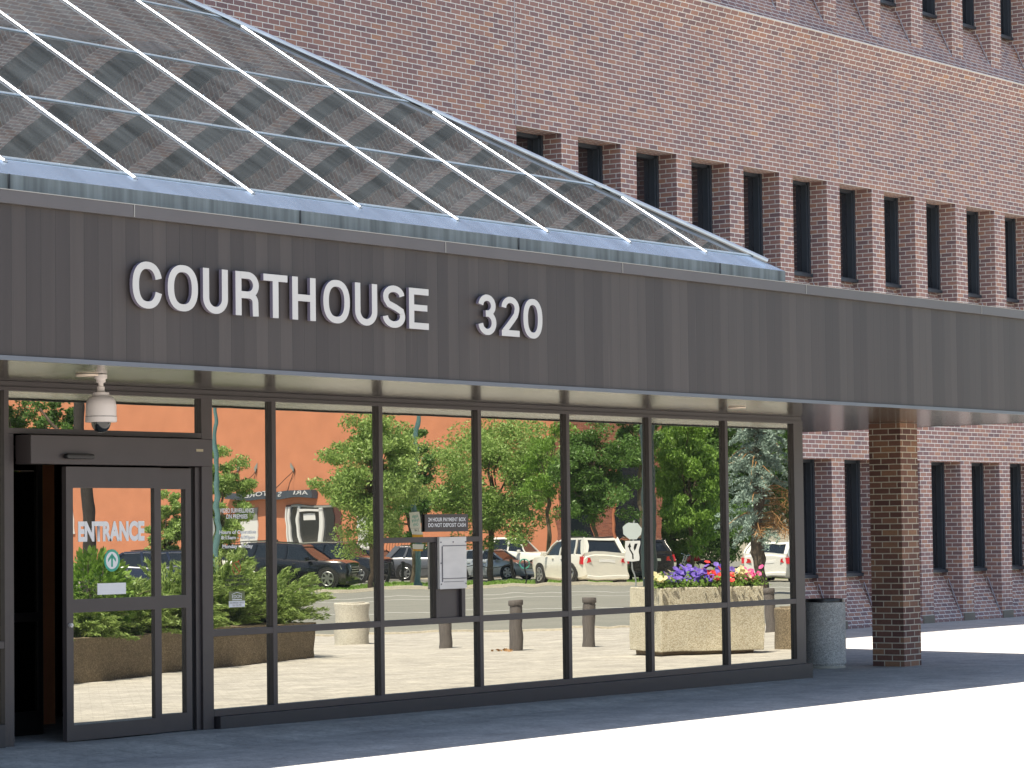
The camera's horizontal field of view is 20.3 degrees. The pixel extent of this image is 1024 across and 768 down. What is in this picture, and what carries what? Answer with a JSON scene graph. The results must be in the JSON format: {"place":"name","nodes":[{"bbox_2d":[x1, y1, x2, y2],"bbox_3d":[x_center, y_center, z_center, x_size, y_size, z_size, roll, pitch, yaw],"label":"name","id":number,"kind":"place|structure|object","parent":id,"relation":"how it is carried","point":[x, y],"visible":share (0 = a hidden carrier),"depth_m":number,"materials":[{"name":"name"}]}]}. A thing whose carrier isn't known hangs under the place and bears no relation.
{"place":"outdoors","nodes":[
{"label":"outdoors","id":0,"kind":"place"},
{"bbox_2d":[0,616,1023,767],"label":"plaza","id":1,"kind":"structure","parent":0,"point":[966,649],"depth_m":25.03,"materials":[{"name":"grey concrete"}]},
{"bbox_2d":[0,0,1023,747],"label":"entrance pavilion","id":2,"kind":"structure","parent":1,"relation":"on","point":[218,524],"depth_m":23.98,"materials":[{"name":"metal"}]},
{"bbox_2d":[0,449,0,724],"label":"window pane","id":3,"kind":"structure","parent":2,"relation":"in","point":[0,449],"depth_m":21.13,"materials":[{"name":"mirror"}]},
{"bbox_2d":[76,374,97,376],"bbox_3d":[-3.041,-0.061,20.524,0.176,0.012,0.176,-3,-4,36],"label":"recessed light","id":4,"kind":"object","parent":2,"relation":"attached to","point":[85,375],"visible":1,"depth_m":20.46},
{"bbox_2d":[85,374,116,432],"bbox_3d":[-2.947,0.141,20.521,0.227,0.417,0.227,-3,-4,36],"label":"security camera","id":5,"kind":"object","parent":2,"relation":"attached to","point":[101,412],"visible":1,"depth_m":20.45,"materials":[{"name":"white plastic"}]},
{"bbox_2d":[9,391,197,432],"label":"window pane","id":6,"kind":"structure","parent":2,"relation":"in","point":[40,410],"depth_m":22.15,"materials":[{"name":"glass"}]},
{"bbox_2d":[62,467,161,741],"bbox_3d":[-3.051,1.671,21.958,0.075,2.065,1.034,-3,-4,36],"label":"sliding door","id":7,"kind":"structure","parent":2,"relation":"in","point":[112,609],"depth_m":21.95,"materials":[{"name":"clear glass"}]},
{"bbox_2d":[212,399,269,629],"bbox_3d":[-2.217,1.059,23.282,0.001,1.872,0.767,-3,-4,36],"label":"window pane","id":8,"kind":"structure","parent":2,"relation":"in","point":[240,468],"depth_m":23.30,"materials":[{"name":"glass"}]},
{"bbox_2d":[214,634,269,708],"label":"window pane","id":9,"kind":"structure","parent":2,"relation":"in","point":[241,662],"depth_m":23.23,"materials":[{"name":"glass"}]},
{"bbox_2d":[276,402,376,625],"bbox_3d":[-1.571,1.095,24.161,0.001,1.872,1.390,-3,-4,36],"label":"window pane","id":10,"kind":"structure","parent":2,"relation":"in","point":[326,453],"depth_m":24.16,"materials":[{"name":"glass"}]},
{"bbox_2d":[278,627,377,703],"bbox_3d":[-1.556,2.364,24.098,0.001,0.603,1.390,-3,-4,36],"label":"window pane","id":11,"kind":"structure","parent":2,"relation":"in","point":[343,663],"depth_m":24.10,"materials":[{"name":"glass"}]},
{"bbox_2d":[130,262,541,338],"bbox_3d":[-1.171,-0.600,21.296,0.029,0.320,4.756,-3,-4,36],"label":"courthouse sign","id":12,"kind":"object","parent":2,"relation":"attached to","point":[295,297],"visible":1,"depth_m":20.88,"materials":[{"name":"silver metal"}]},
{"bbox_2d":[384,542,432,620],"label":"window pane","id":13,"kind":"structure","parent":2,"relation":"in","point":[408,567],"depth_m":25.03,"materials":[{"name":"glass"}]},
{"bbox_2d":[382,407,475,537],"bbox_3d":[-0.740,0.784,25.316,0.001,1.157,1.409,-3,-4,36],"label":"window pane","id":14,"kind":"structure","parent":2,"relation":"in","point":[429,454],"depth_m":25.29,"materials":[{"name":"glass"}]},
{"bbox_2d":[385,622,476,694],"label":"window pane","id":15,"kind":"structure","parent":2,"relation":"in","point":[430,657],"depth_m":25.23,"materials":[{"name":"glass"}]},
{"bbox_2d":[424,514,467,531],"bbox_3d":[-0.588,1.236,25.473,0.022,0.155,0.626,-3,-4,36],"label":"payment sign","id":16,"kind":"object","parent":2,"relation":"attached to","point":[444,522],"visible":1,"depth_m":25.45,"materials":[{"name":"brown metal"}]},
{"bbox_2d":[437,537,466,588],"bbox_3d":[-0.530,1.590,25.451,0.038,0.462,0.394,-3,-4,36],"label":"payment box","id":17,"kind":"object","parent":2,"relation":"attached to","point":[451,564],"visible":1,"depth_m":25.42,"materials":[{"name":"metal"}]},
{"bbox_2d":[443,546,466,577],"bbox_3d":[-0.510,1.583,25.456,0.004,0.285,0.342,-3,-4,36],"label":"drop door","id":18,"kind":"structure","parent":17,"relation":"in","point":[454,557],"depth_m":25.45,"materials":[{"name":"metal"}]},
{"bbox_2d":[465,542,476,615],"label":"window pane","id":19,"kind":"structure","parent":2,"relation":"in","point":[470,592],"depth_m":25.76,"materials":[{"name":"glass"}]},
{"bbox_2d":[481,411,564,614],"bbox_3d":[0.096,1.187,26.430,0.001,1.872,1.374,-3,-4,36],"label":"window pane","id":20,"kind":"structure","parent":2,"relation":"in","point":[523,472],"depth_m":26.43,"materials":[{"name":"glass"}]},
{"bbox_2d":[483,617,565,685],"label":"window pane","id":21,"kind":"structure","parent":2,"relation":"in","point":[519,650],"depth_m":26.38,"materials":[{"name":"glass"}]},
{"bbox_2d":[569,414,647,610],"bbox_3d":[0.922,1.233,27.554,0.001,1.872,1.391,-3,-4,36],"label":"window pane","id":22,"kind":"structure","parent":2,"relation":"in","point":[608,508],"depth_m":27.56,"materials":[{"name":"glass"}]},
{"bbox_2d":[572,612,648,677],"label":"window pane","id":23,"kind":"structure","parent":2,"relation":"in","point":[607,644],"depth_m":27.50,"materials":[{"name":"glass"}]},
{"bbox_2d":[651,418,723,605],"bbox_3d":[1.754,1.279,28.687,0.001,1.872,1.396,-3,-4,36],"label":"window pane","id":24,"kind":"structure","parent":2,"relation":"in","point":[687,480],"depth_m":28.69,"materials":[{"name":"glass"}]},
{"bbox_2d":[654,608,724,670],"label":"window pane","id":25,"kind":"structure","parent":2,"relation":"in","point":[694,638],"depth_m":28.63,"materials":[{"name":"glass"}]},
{"bbox_2d":[728,407,745,408],"bbox_3d":[2.175,0.230,27.674,0.176,0.012,0.176,-3,-4,36],"label":"recessed light","id":26,"kind":"object","parent":2,"relation":"attached to","point":[736,407],"visible":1,"depth_m":27.65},
{"bbox_2d":[727,421,792,601],"bbox_3d":[2.575,1.325,29.804,0.001,1.872,1.354,-3,-4,36],"label":"window pane","id":27,"kind":"structure","parent":2,"relation":"in","point":[759,453],"depth_m":29.81,"materials":[{"name":"glass"}]},
{"bbox_2d":[730,604,793,663],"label":"window pane","id":28,"kind":"structure","parent":2,"relation":"in","point":[764,633],"depth_m":29.76,"materials":[{"name":"glass"}]},
{"bbox_2d":[805,598,845,668],"bbox_3d":[3.552,2.835,32.497,0.472,0.795,0.472,-3,-4,36],"label":"trash receptacle","id":29,"kind":"object","parent":1,"relation":"on","point":[825,633],"visible":0.88,"depth_m":32.30,"materials":[{"name":"grey concrete"}]},
{"bbox_2d":[133,672,1023,767],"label":"plaza forecourt","id":30,"kind":"structure","parent":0,"point":[974,722],"depth_m":22.24,"materials":[{"name":"white concrete"}]},
{"bbox_3d":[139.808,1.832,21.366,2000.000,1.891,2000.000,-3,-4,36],"label":"ground","id":31,"kind":"structure","parent":0,"visible":0},
{"bbox_2d":[188,0,1023,628],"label":"brick building","id":32,"kind":"structure","parent":31,"relation":"on","point":[876,146],"depth_m":43.97,"materials":[{"name":"brick"}]},
{"bbox_2d":[516,131,542,156],"bbox_3d":[0.081,-2.628,38.134,0.175,1.470,1.020,-3,-4,36],"label":"window","id":33,"kind":"structure","parent":32,"relation":"in","point":[533,143],"depth_m":38.48,"materials":[{"name":"glass"}]},
{"bbox_2d":[578,142,602,183],"bbox_3d":[0.918,-2.582,39.273,0.175,1.470,1.020,-3,-4,36],"label":"window","id":34,"kind":"structure","parent":32,"relation":"in","point":[590,157],"depth_m":39.62,"materials":[{"name":"glass"}]},
{"bbox_2d":[636,153,658,208],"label":"window","id":35,"kind":"structure","parent":32,"relation":"in","point":[647,166],"depth_m":40.75,"materials":[{"name":"glass"}]},
{"bbox_2d":[691,162,712,233],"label":"window","id":36,"kind":"structure","parent":32,"relation":"in","point":[701,174],"depth_m":41.89,"materials":[{"name":"glass"}]},
{"bbox_2d":[743,171,762,260],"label":"window","id":37,"kind":"structure","parent":32,"relation":"in","point":[753,212],"depth_m":43.02,"materials":[{"name":"glass"}]},
{"bbox_2d":[793,180,814,284],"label":"window","id":38,"kind":"structure","parent":32,"relation":"in","point":[801,190],"depth_m":44.16,"materials":[{"name":"glass"}]},
{"bbox_2d":[803,459,823,597],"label":"window","id":39,"kind":"structure","parent":32,"relation":"in","point":[808,464],"depth_m":43.95,"materials":[{"name":"glass"}]},
{"bbox_2d":[839,188,859,290],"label":"window","id":40,"kind":"structure","parent":32,"relation":"in","point":[847,197],"depth_m":45.29,"materials":[{"name":"glass"}]},
{"bbox_2d":[844,460,871,604],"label":"window","id":41,"kind":"structure","parent":32,"relation":"in","point":[853,552],"depth_m":45.07,"materials":[{"name":"glass"}]},
{"bbox_2d":[853,0,867,32],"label":"window","id":42,"kind":"structure","parent":32,"relation":"in","point":[853,0],"depth_m":45.41,"materials":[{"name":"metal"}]},
{"bbox_2d":[884,196,902,295],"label":"window","id":43,"kind":"structure","parent":32,"relation":"in","point":[891,226],"depth_m":46.44,"materials":[{"name":"glass"}]},
{"bbox_2d":[880,0,910,44],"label":"window","id":44,"kind":"structure","parent":32,"relation":"in","point":[891,3],"depth_m":46.53,"materials":[{"name":"glass"}]},
{"bbox_2d":[926,204,943,300],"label":"window","id":45,"kind":"structure","parent":32,"relation":"in","point":[932,211],"depth_m":47.58,"materials":[{"name":"glass"}]},
{"bbox_2d":[922,0,951,55],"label":"window","id":46,"kind":"structure","parent":32,"relation":"in","point":[928,6],"depth_m":47.77,"materials":[{"name":"glass"}]},
{"bbox_2d":[931,462,962,617],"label":"window","id":47,"kind":"structure","parent":32,"relation":"in","point":[937,468],"depth_m":47.36,"materials":[{"name":"glass"}]},
{"bbox_2d":[966,211,982,304],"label":"window","id":48,"kind":"structure","parent":32,"relation":"in","point":[971,217],"depth_m":48.72,"materials":[{"name":"glass"}]},
{"bbox_2d":[962,0,989,64],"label":"window","id":49,"kind":"structure","parent":32,"relation":"in","point":[967,5],"depth_m":48.93,"materials":[{"name":"glass"}]},
{"bbox_2d":[971,463,1001,614],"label":"window","id":50,"kind":"structure","parent":32,"relation":"in","point":[977,468],"depth_m":48.50,"materials":[{"name":"glass"}]},
{"bbox_2d":[1000,0,1023,67],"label":"window","id":51,"kind":"structure","parent":32,"relation":"in","point":[1005,5],"depth_m":50.08,"materials":[{"name":"glass"}]},
{"bbox_2d":[1005,217,1019,308],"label":"window","id":52,"kind":"structure","parent":32,"relation":"in","point":[1010,224],"depth_m":49.87,"materials":[{"name":"glass"}]},
{"bbox_2d":[1010,464,1023,569],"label":"window","id":53,"kind":"structure","parent":32,"relation":"in","point":[1015,469],"depth_m":49.65,"materials":[{"name":"glass"}]}
]}

